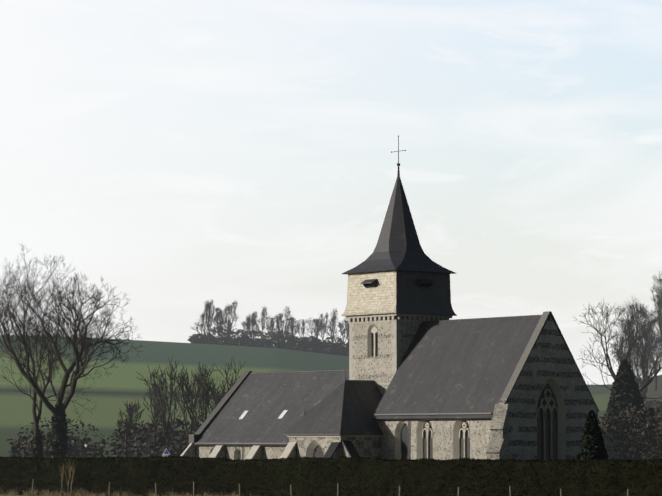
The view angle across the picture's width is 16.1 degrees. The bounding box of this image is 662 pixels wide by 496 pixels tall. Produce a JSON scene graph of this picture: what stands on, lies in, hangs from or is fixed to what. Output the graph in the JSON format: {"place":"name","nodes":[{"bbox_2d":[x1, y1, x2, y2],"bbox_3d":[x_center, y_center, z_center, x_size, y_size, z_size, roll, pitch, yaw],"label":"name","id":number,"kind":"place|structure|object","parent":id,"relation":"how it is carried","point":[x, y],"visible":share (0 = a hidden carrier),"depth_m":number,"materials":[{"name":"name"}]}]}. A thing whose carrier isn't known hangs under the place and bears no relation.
{"place":"outdoors","nodes":[
{"label":"outdoors","id":0,"kind":"place"},
{"bbox_2d":[195,378,245,457],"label":"gable wall","id":1,"kind":"structure","parent":0,"point":[196,451],"depth_m":176.44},
{"bbox_2d":[189,371,251,442],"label":"gable coping","id":2,"kind":"object","parent":1,"relation":"on","point":[195,437],"visible":0.54,"depth_m":177.93,"materials":[{"name":"stone"}]},
{"bbox_2d":[194,369,349,445],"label":"roof","id":3,"kind":"structure","parent":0,"point":[265,399],"depth_m":173.71,"materials":[{"name":"tile"}]},
{"bbox_2d":[239,410,287,418],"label":"skylights","id":4,"kind":"object","parent":3,"relation":"in","point":[281,416],"visible":1,"depth_m":171.76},
{"bbox_2d":[0,335,661,495],"bbox_3d":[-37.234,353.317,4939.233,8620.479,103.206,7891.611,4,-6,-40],"label":"hillside","id":5,"kind":"structure","parent":0,"point":[115,389],"depth_m":656.06,"materials":[{"name":"plant"}]},
{"bbox_2d":[32,430,43,457],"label":"ivy tree","id":6,"kind":"object","parent":5,"relation":"on","point":[40,453],"visible":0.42,"depth_m":247.05,"materials":[{"name":"green plant"}]},
{"bbox_2d":[8,435,70,457],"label":"thicket bush","id":7,"kind":"object","parent":5,"relation":"on","point":[15,453],"visible":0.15,"depth_m":311.75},
{"bbox_2d":[10,430,83,457],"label":"thicket bush","id":8,"kind":"object","parent":5,"relation":"on","point":[19,449],"visible":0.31,"depth_m":291.56,"materials":[{"name":"plant"}]},
{"bbox_2d":[0,285,96,456],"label":"bare tree","id":9,"kind":"object","parent":5,"relation":"on","point":[36,418],"visible":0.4,"depth_m":248.51,"materials":[{"name":"brown plant"}]},
{"bbox_2d":[6,417,108,456],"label":"thicket bush","id":10,"kind":"object","parent":5,"relation":"on","point":[69,421],"visible":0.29,"depth_m":332.98,"materials":[{"name":"plant"}]},
{"bbox_2d":[26,435,90,457],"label":"thicket bush","id":11,"kind":"object","parent":5,"relation":"on","point":[82,447],"visible":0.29,"depth_m":304.38,"materials":[{"name":"plant"}]},
{"bbox_2d":[65,456,75,493],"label":"hedge sapling","id":12,"kind":"object","parent":5,"relation":"on","point":[73,470],"visible":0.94,"depth_m":164.78,"materials":[{"name":"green plant"}]},
{"bbox_2d":[0,244,142,454],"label":"bare tree","id":13,"kind":"object","parent":5,"relation":"on","point":[84,339],"visible":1,"depth_m":239.22,"materials":[{"name":"brown plant"}]},
{"bbox_2d":[49,403,67,457],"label":"ivy","id":14,"kind":"object","parent":13,"relation":"on","point":[56,437],"visible":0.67,"depth_m":239.85,"materials":[{"name":"green plant"}]},
{"bbox_2d":[50,436,104,457],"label":"thicket bush","id":15,"kind":"object","parent":5,"relation":"on","point":[93,445],"visible":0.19,"depth_m":337.48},
{"bbox_2d":[116,410,139,451],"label":"twiggy tree","id":16,"kind":"object","parent":5,"relation":"on","point":[121,434],"visible":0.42,"depth_m":314.83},
{"bbox_2d":[118,400,144,457],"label":"twiggy tree","id":17,"kind":"object","parent":5,"relation":"on","point":[130,411],"visible":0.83,"depth_m":297.48,"materials":[{"name":"plant"}]},
{"bbox_2d":[93,426,172,457],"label":"thicket bush","id":18,"kind":"object","parent":5,"relation":"on","point":[163,440],"visible":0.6,"depth_m":288.32,"materials":[{"name":"plant"}]},
{"bbox_2d":[115,426,182,456],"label":"thicket bush","id":19,"kind":"object","parent":5,"relation":"on","point":[138,445],"visible":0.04,"depth_m":328.46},
{"bbox_2d":[0,487,299,495],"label":"dry grass tufts","id":20,"kind":"object","parent":5,"relation":"on","point":[31,493],"visible":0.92,"depth_m":164.13,"materials":[{"name":"plant"}]},
{"bbox_2d":[136,367,166,455],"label":"twiggy tree","id":21,"kind":"object","parent":5,"relation":"on","point":[155,420],"visible":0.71,"depth_m":310.06,"materials":[{"name":"plant"}]},
{"bbox_2d":[115,422,187,457],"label":"thicket bush","id":22,"kind":"object","parent":5,"relation":"on","point":[145,424],"visible":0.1,"depth_m":326.23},
{"bbox_2d":[121,420,199,456],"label":"thicket bush","id":23,"kind":"object","parent":5,"relation":"on","point":[176,424],"visible":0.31,"depth_m":309.28,"materials":[{"name":"plant"}]},
{"bbox_2d":[144,363,182,452],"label":"twiggy tree","id":24,"kind":"object","parent":5,"relation":"on","point":[162,412],"visible":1,"depth_m":297.16,"materials":[{"name":"plant"}]},
{"bbox_2d":[162,448,169,455],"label":"road sign","id":25,"kind":"object","parent":5,"relation":"on","point":[166,452],"visible":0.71,"depth_m":173.01,"materials":[{"name":"metal"}]},
{"bbox_2d":[144,435,188,455],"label":"thicket bush","id":26,"kind":"object","parent":5,"relation":"on","point":[181,442],"visible":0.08,"depth_m":318.82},
{"bbox_2d":[151,389,182,455],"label":"twiggy tree","id":27,"kind":"object","parent":5,"relation":"on","point":[173,411],"visible":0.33,"depth_m":323.20,"materials":[{"name":"plant"}]},
{"bbox_2d":[141,418,204,456],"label":"thicket bush","id":28,"kind":"object","parent":5,"relation":"on","point":[177,434],"visible":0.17,"depth_m":312.69,"materials":[{"name":"plant"}]},
{"bbox_2d":[160,362,215,444],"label":"twiggy tree","id":29,"kind":"object","parent":5,"relation":"on","point":[198,388],"visible":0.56,"depth_m":306.35,"materials":[{"name":"plant"}]},
{"bbox_2d":[166,358,214,429],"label":"twiggy tree","id":30,"kind":"object","parent":5,"relation":"on","point":[187,392],"visible":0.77,"depth_m":298.30,"materials":[{"name":"plant"}]},
{"bbox_2d":[190,322,206,340],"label":"skyline tree","id":31,"kind":"object","parent":5,"relation":"on","point":[197,325],"visible":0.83,"depth_m":859.03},
{"bbox_2d":[187,333,211,343],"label":"skyline scrub","id":32,"kind":"object","parent":5,"relation":"on","point":[193,338],"visible":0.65,"depth_m":852.70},
{"bbox_2d":[186,368,224,430],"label":"bare tree","id":33,"kind":"object","parent":5,"relation":"on","point":[201,389],"visible":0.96,"depth_m":212.00,"materials":[{"name":"plant"}]},
{"bbox_2d":[199,312,211,333],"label":"skyline tree","id":34,"kind":"object","parent":5,"relation":"on","point":[202,320],"visible":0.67,"depth_m":858.55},
{"bbox_2d":[195,337,216,343],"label":"skyline scrub","id":35,"kind":"object","parent":5,"relation":"on","point":[202,338],"visible":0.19,"depth_m":854.97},
{"bbox_2d":[190,373,227,426],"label":"twiggy tree","id":36,"kind":"object","parent":5,"relation":"on","point":[200,405],"visible":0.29,"depth_m":324.46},
{"bbox_2d":[204,299,216,344],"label":"skyline tree","id":37,"kind":"object","parent":5,"relation":"on","point":[208,305],"visible":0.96,"depth_m":828.31,"materials":[{"name":"plant"}]},
{"bbox_2d":[205,326,228,344],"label":"skyline scrub","id":38,"kind":"object","parent":5,"relation":"on","point":[214,333],"visible":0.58,"depth_m":849.30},
{"bbox_2d":[209,311,228,345],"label":"skyline tree","id":39,"kind":"object","parent":5,"relation":"on","point":[217,317],"visible":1,"depth_m":826.10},
{"bbox_2d":[212,388,225,405],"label":"twiggy tree","id":40,"kind":"object","parent":5,"relation":"on","point":[218,397],"visible":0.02,"depth_m":295.94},
{"bbox_2d":[214,307,225,336],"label":"skyline tree","id":41,"kind":"object","parent":5,"relation":"on","point":[218,309],"visible":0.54,"depth_m":870.57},
{"bbox_2d":[212,337,236,344],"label":"skyline scrub","id":42,"kind":"object","parent":5,"relation":"on","point":[218,341],"visible":0.44,"depth_m":850.03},
{"bbox_2d":[222,315,231,332],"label":"skyline tree","id":43,"kind":"object","parent":5,"relation":"on","point":[225,324],"visible":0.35,"depth_m":861.96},
{"bbox_2d":[209,358,245,411],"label":"twiggy tree","id":44,"kind":"object","parent":5,"relation":"on","point":[231,384],"visible":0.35,"depth_m":311.18,"materials":[{"name":"plant"}]},
{"bbox_2d":[222,300,238,345],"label":"skyline tree","id":45,"kind":"object","parent":5,"relation":"on","point":[230,308],"visible":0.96,"depth_m":828.63,"materials":[{"name":"plant"}]},
{"bbox_2d":[222,328,249,345],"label":"skyline scrub","id":46,"kind":"object","parent":5,"relation":"on","point":[238,331],"visible":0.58,"depth_m":848.89,"materials":[{"name":"plant"}]},
{"bbox_2d":[198,446,285,459],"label":"nave walls","id":47,"kind":"structure","parent":5,"relation":"on","point":[271,452],"depth_m":172.04,"materials":[{"name":"stone"}]},
{"bbox_2d":[303,371,374,414],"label":"flashing","id":48,"kind":"object","parent":47,"relation":"on","point":[345,380],"visible":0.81,"depth_m":164.27,"materials":[{"name":"metal"}]},
{"bbox_2d":[234,337,253,345],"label":"skyline scrub","id":49,"kind":"object","parent":5,"relation":"on","point":[248,341],"visible":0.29,"depth_m":850.88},
{"bbox_2d":[242,320,250,346],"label":"skyline tree","id":50,"kind":"object","parent":5,"relation":"on","point":[243,324],"visible":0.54,"depth_m":830.00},
{"bbox_2d":[245,313,258,346],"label":"skyline tree","id":51,"kind":"object","parent":5,"relation":"on","point":[249,318],"visible":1,"depth_m":827.52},
{"bbox_2d":[242,329,263,340],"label":"skyline scrub","id":52,"kind":"object","parent":5,"relation":"on","point":[256,333],"visible":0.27,"depth_m":856.24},
{"bbox_2d":[247,339,272,347],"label":"skyline scrub","id":53,"kind":"object","parent":5,"relation":"on","point":[257,342],"visible":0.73,"depth_m":835.93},
{"bbox_2d":[252,306,269,336],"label":"skyline tree","id":54,"kind":"object","parent":5,"relation":"on","point":[264,309],"visible":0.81,"depth_m":842.24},
{"bbox_2d":[257,318,273,339],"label":"skyline tree","id":55,"kind":"object","parent":5,"relation":"on","point":[268,325],"visible":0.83,"depth_m":854.35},
{"bbox_2d":[269,318,275,334],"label":"skyline tree","id":56,"kind":"object","parent":5,"relation":"on","point":[273,322],"visible":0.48,"depth_m":864.74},
{"bbox_2d":[261,331,285,348],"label":"skyline scrub","id":57,"kind":"object","parent":5,"relation":"on","point":[280,339],"visible":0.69,"depth_m":837.20,"materials":[{"name":"plant"}]},
{"bbox_2d":[275,313,283,347],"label":"skyline tree","id":58,"kind":"object","parent":5,"relation":"on","point":[276,329],"visible":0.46,"depth_m":838.29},
{"bbox_2d":[274,306,291,348],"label":"skyline tree","id":59,"kind":"object","parent":5,"relation":"on","point":[286,319],"visible":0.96,"depth_m":832.87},
{"bbox_2d":[271,330,294,347],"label":"skyline scrub","id":60,"kind":"object","parent":5,"relation":"on","point":[284,337],"visible":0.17,"depth_m":853.26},
{"bbox_2d":[277,336,298,348],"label":"skyline scrub","id":61,"kind":"object","parent":5,"relation":"on","point":[289,342],"visible":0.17,"depth_m":851.95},
{"bbox_2d":[283,321,298,349],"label":"skyline tree","id":62,"kind":"object","parent":5,"relation":"on","point":[287,330],"visible":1,"depth_m":825.27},
{"bbox_2d":[289,314,299,335],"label":"skyline tree","id":63,"kind":"object","parent":5,"relation":"on","point":[292,319],"visible":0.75,"depth_m":867.22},
{"bbox_2d":[286,337,312,350],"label":"skyline scrub","id":64,"kind":"object","parent":5,"relation":"on","point":[292,341],"visible":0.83,"depth_m":837.29,"materials":[{"name":"plant"}]},
{"bbox_2d":[296,319,306,347],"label":"skyline tree","id":65,"kind":"object","parent":5,"relation":"on","point":[303,326],"visible":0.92,"depth_m":861.77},
{"bbox_2d":[297,336,321,351],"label":"skyline scrub","id":66,"kind":"object","parent":5,"relation":"on","point":[312,338],"visible":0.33,"depth_m":843.26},
{"bbox_2d":[304,316,327,336],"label":"skyline tree","id":67,"kind":"object","parent":5,"relation":"on","point":[319,325],"visible":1,"depth_m":859.12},
{"bbox_2d":[306,339,325,351],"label":"skyline scrub","id":68,"kind":"object","parent":5,"relation":"on","point":[316,345],"visible":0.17,"depth_m":845.37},
{"bbox_2d":[311,318,322,337],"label":"skyline tree","id":69,"kind":"object","parent":5,"relation":"on","point":[315,330],"visible":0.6,"depth_m":863.98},
{"bbox_2d":[318,313,327,340],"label":"skyline tree","id":70,"kind":"object","parent":5,"relation":"on","point":[325,324],"visible":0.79,"depth_m":867.03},
{"bbox_2d":[314,341,340,354],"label":"skyline scrub","id":71,"kind":"object","parent":5,"relation":"on","point":[335,349],"visible":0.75,"depth_m":841.87,"materials":[{"name":"plant"}]},
{"bbox_2d":[32,479,628,495],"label":"fence posts","id":72,"kind":"object","parent":5,"relation":"on","point":[291,489],"visible":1,"depth_m":149.21,"materials":[{"name":"wood"}]},
{"bbox_2d":[14,480,575,495],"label":"fence wires","id":73,"kind":"object","parent":72,"relation":"attached to","point":[315,485],"visible":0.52,"depth_m":145.64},
{"bbox_2d":[0,456,661,495],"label":"hedge","id":74,"kind":"object","parent":5,"relation":"on","point":[469,473],"visible":0.54,"depth_m":147.75,"materials":[{"name":"plant"}]},
{"bbox_2d":[0,455,661,495],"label":"hedge leaf sprays","id":75,"kind":"object","parent":74,"relation":"attached to","point":[300,474],"visible":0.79,"depth_m":149.20,"materials":[{"name":"plant"}]},
{"bbox_2d":[322,322,342,342],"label":"skyline tree","id":76,"kind":"object","parent":5,"relation":"on","point":[329,330],"visible":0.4,"depth_m":871.59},
{"bbox_2d":[289,437,379,458],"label":"chapel walls","id":77,"kind":"structure","parent":5,"relation":"on","point":[366,447],"depth_m":160.96,"materials":[{"name":"stone"}]},
{"bbox_2d":[283,382,382,434],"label":"transept roof","id":78,"kind":"structure","parent":77,"relation":"on","point":[346,408],"depth_m":162.11,"materials":[{"name":"tile"}]},
{"bbox_2d":[287,435,380,436],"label":"chapel eave cornice","id":79,"kind":"structure","parent":77,"relation":"attached to","point":[333,435],"depth_m":160.82,"materials":[{"name":"stone"}]},
{"bbox_2d":[210,324,565,459],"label":"window surrounds","id":80,"kind":"object","parent":77,"relation":"attached to","point":[551,382],"visible":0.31,"depth_m":156.40,"materials":[{"name":"stone"}]},
{"bbox_2d":[323,336,345,354],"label":"skyline scrub","id":81,"kind":"object","parent":5,"relation":"on","point":[338,339],"visible":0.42,"depth_m":847.45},
{"bbox_2d":[327,307,342,354],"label":"skyline tree","id":82,"kind":"object","parent":5,"relation":"on","point":[333,321],"visible":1,"depth_m":838.70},
{"bbox_2d":[336,342,349,355],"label":"skyline scrub","id":83,"kind":"object","parent":5,"relation":"on","point":[346,345],"visible":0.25,"depth_m":847.36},
{"bbox_2d":[337,317,349,355],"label":"skyline tree","id":84,"kind":"object","parent":5,"relation":"on","point":[343,329],"visible":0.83,"depth_m":846.11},
{"bbox_2d":[341,320,349,354],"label":"skyline tree","id":85,"kind":"object","parent":5,"relation":"on","point":[347,332],"visible":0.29,"depth_m":849.43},
{"bbox_2d":[346,313,451,385],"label":"tower trim corbels","id":86,"kind":"object","parent":5,"relation":"on","point":[397,336],"visible":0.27,"depth_m":164.90,"materials":[{"name":"stone"}]},
{"bbox_2d":[341,270,456,315],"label":"belfry","id":87,"kind":"object","parent":86,"relation":"on","point":[397,291],"visible":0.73,"depth_m":165.60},
{"bbox_2d":[360,279,434,287],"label":"belfry openings","id":88,"kind":"object","parent":87,"relation":"attached to","point":[367,283],"visible":0.69,"depth_m":165.54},
{"bbox_2d":[342,176,455,273],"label":"spire","id":89,"kind":"structure","parent":87,"relation":"on","point":[398,246],"depth_m":166.69,"materials":[{"name":"tile"}]},
{"bbox_2d":[391,135,405,175],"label":"cross","id":90,"kind":"object","parent":89,"relation":"on","point":[398,165],"visible":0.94,"depth_m":168.31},
{"bbox_2d":[180,404,623,459],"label":"buttresses","id":91,"kind":"structure","parent":5,"relation":"on","point":[498,446],"depth_m":158.17,"materials":[{"name":"stone"}]},
{"bbox_2d":[376,419,491,459],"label":"choir walls","id":92,"kind":"structure","parent":5,"relation":"on","point":[442,433],"depth_m":157.07,"materials":[{"name":"stone"}]},
{"bbox_2d":[195,412,491,459],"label":"gutters and downpipes","id":93,"kind":"object","parent":92,"relation":"attached to","point":[473,413],"visible":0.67,"depth_m":159.45,"materials":[{"name":"metal"}]},
{"bbox_2d":[371,315,541,419],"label":"roof","id":94,"kind":"structure","parent":92,"relation":"on","point":[459,366],"depth_m":159.01,"materials":[{"name":"tile"}]},
{"bbox_2d":[576,410,607,459],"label":"conifer tree","id":95,"kind":"object","parent":5,"relation":"on","point":[592,445],"visible":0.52,"depth_m":150.78,"materials":[{"name":"green plant"}]},
{"bbox_2d":[573,300,661,398],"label":"bare tree","id":96,"kind":"object","parent":5,"relation":"on","point":[607,359],"visible":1,"depth_m":295.68,"materials":[{"name":"plant"}]},
{"bbox_2d":[598,415,641,460],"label":"bush","id":97,"kind":"object","parent":5,"relation":"on","point":[605,427],"visible":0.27,"depth_m":256.12,"materials":[{"name":"plant"}]},
{"bbox_2d":[602,359,653,459],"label":"dark spruce","id":98,"kind":"object","parent":5,"relation":"on","point":[625,391],"visible":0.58,"depth_m":275.02,"materials":[{"name":"green plant"}]},
{"bbox_2d":[602,404,661,460],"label":"bush","id":99,"kind":"object","parent":5,"relation":"on","point":[653,421],"visible":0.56,"depth_m":256.12,"materials":[{"name":"plant"}]},
{"bbox_2d":[607,330,658,396],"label":"tree","id":100,"kind":"object","parent":5,"relation":"on","point":[633,352],"visible":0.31,"depth_m":560.65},
{"bbox_2d":[606,297,661,401],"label":"tree","id":101,"kind":"object","parent":5,"relation":"on","point":[642,331],"visible":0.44,"depth_m":560.30,"materials":[{"name":"plant"}]},
{"bbox_2d":[611,308,658,393],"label":"tree","id":102,"kind":"object","parent":5,"relation":"on","point":[621,351],"visible":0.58,"depth_m":417.47,"materials":[{"name":"plant"}]},
{"bbox_2d":[610,330,660,400],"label":"tree","id":103,"kind":"object","parent":5,"relation":"on","point":[640,356],"visible":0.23,"depth_m":597.34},
{"bbox_2d":[614,341,659,396],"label":"tree","id":104,"kind":"object","parent":5,"relation":"on","point":[644,389],"visible":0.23,"depth_m":476.43,"materials":[{"name":"plant"}]},
{"bbox_2d":[628,301,655,391],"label":"tree","id":105,"kind":"object","parent":5,"relation":"on","point":[648,322],"visible":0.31,"depth_m":656.70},
{"bbox_2d":[630,413,661,458],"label":"bush","id":106,"kind":"object","parent":5,"relation":"on","point":[652,434],"visible":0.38,"depth_m":265.08,"materials":[{"name":"plant"}]},
{"bbox_2d":[634,323,661,390],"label":"tree","id":107,"kind":"object","parent":5,"relation":"on","point":[655,387],"visible":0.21,"depth_m":649.32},
{"bbox_2d":[639,311,661,337],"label":"tree","id":108,"kind":"object","parent":5,"relation":"on","point":[659,323],"visible":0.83,"depth_m":446.04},
{"bbox_2d":[643,400,661,413],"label":"slope scrub","id":109,"kind":"object","parent":5,"relation":"on","point":[648,403],"visible":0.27,"depth_m":532.94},
{"bbox_2d":[646,404,661,435],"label":"slope scrub","id":110,"kind":"object","parent":5,"relation":"on","point":[657,405],"visible":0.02,"depth_m":437.93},
{"bbox_2d":[650,284,661,338],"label":"tree","id":111,"kind":"object","parent":5,"relation":"on","point":[654,300],"visible":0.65,"depth_m":583.09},
{"bbox_2d":[652,271,661,322],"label":"tree","id":112,"kind":"object","parent":5,"relation":"on","point":[660,285],"visible":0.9,"depth_m":548.32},
{"bbox_2d":[0,0,661,384],"label":"sky","id":113,"kind":"structure","parent":0,"point":[182,155],"materials":[{"name":"white"}]},
{"bbox_2d":[350,316,440,395],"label":"tower shaft walls","id":114,"kind":"structure","parent":0,"point":[378,369],"depth_m":165.03,"materials":[{"name":"stone"}]},
{"bbox_2d":[239,333,557,460],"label":"window glass panes","id":115,"kind":"object","parent":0,"point":[318,453],"depth_m":156.08,"materials":[{"name":"glass"}]},
{"bbox_2d":[498,315,597,460],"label":"gable wall","id":116,"kind":"structure","parent":0,"point":[549,357],"depth_m":155.48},
{"bbox_2d":[500,311,598,411],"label":"gable coping","id":117,"kind":"object","parent":116,"relation":"on","point":[525,354],"visible":0.61,"depth_m":155.01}
]}

